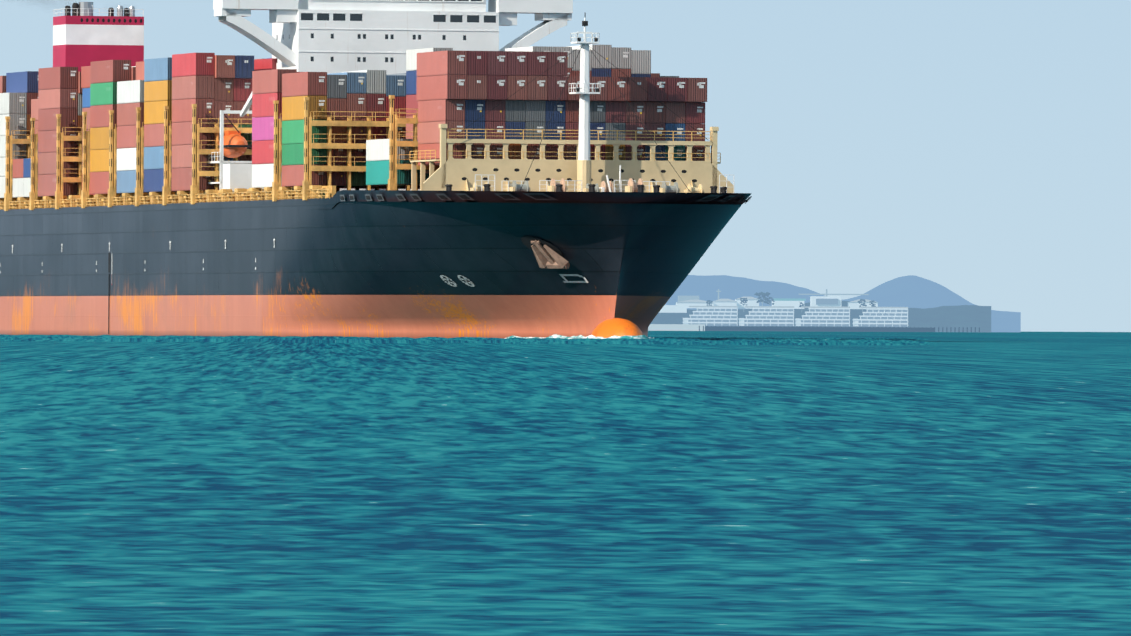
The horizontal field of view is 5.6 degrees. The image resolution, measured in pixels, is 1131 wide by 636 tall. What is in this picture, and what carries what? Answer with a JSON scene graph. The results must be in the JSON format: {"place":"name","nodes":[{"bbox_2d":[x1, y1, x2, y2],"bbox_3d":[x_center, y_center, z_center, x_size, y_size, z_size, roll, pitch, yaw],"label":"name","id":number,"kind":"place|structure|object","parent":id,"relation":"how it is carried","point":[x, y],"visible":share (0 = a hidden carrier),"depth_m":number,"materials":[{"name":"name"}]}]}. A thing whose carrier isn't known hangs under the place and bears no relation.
{"place":"outdoors","nodes":[
{"label":"outdoors","id":0,"kind":"place"},
{"bbox_2d":[0,331,1130,635],"bbox_3d":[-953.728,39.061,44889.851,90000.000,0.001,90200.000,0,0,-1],"label":"sea water","id":1,"kind":"structure","parent":0,"point":[962,485],"depth_m":94.45,"materials":[{"name":"teal liquid"}]},
{"bbox_2d":[0,0,751,338],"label":"container ship","id":2,"kind":"object","parent":1,"relation":"on","point":[396,168],"visible":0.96,"depth_m":1408.19,"materials":[{"name":"paint"}]},
{"bbox_2d":[0,334,934,344],"bbox_3d":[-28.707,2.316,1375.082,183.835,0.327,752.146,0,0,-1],"label":"sea wavelets","id":3,"kind":"object","parent":1,"relation":"on","point":[667,340],"visible":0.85,"depth_m":1092.49,"materials":[{"name":"liquid"}]},
{"bbox_2d":[648,289,979,331],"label":"shore buildings","id":4,"kind":"structure","parent":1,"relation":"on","point":[826,310],"depth_m":12007.39,"materials":[{"name":"painted concrete"},{"name":"plaster"},{"name":"glass"}]},
{"bbox_2d":[706,292,875,312],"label":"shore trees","id":5,"kind":"object","parent":4,"relation":"on","point":[767,294],"visible":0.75,"depth_m":12186.93,"materials":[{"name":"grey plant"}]},
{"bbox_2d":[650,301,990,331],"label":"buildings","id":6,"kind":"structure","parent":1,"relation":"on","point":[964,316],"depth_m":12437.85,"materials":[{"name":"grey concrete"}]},
{"bbox_2d":[0,0,1130,331],"label":"sky","id":7,"kind":"structure","parent":0,"point":[979,150],"materials":[{"name":"blue"}]},
{"bbox_2d":[665,275,1020,331],"bbox_3d":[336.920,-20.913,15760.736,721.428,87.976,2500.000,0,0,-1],"label":"hills","id":8,"kind":"structure","parent":0,"point":[910,291],"depth_m":15860.89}
]}

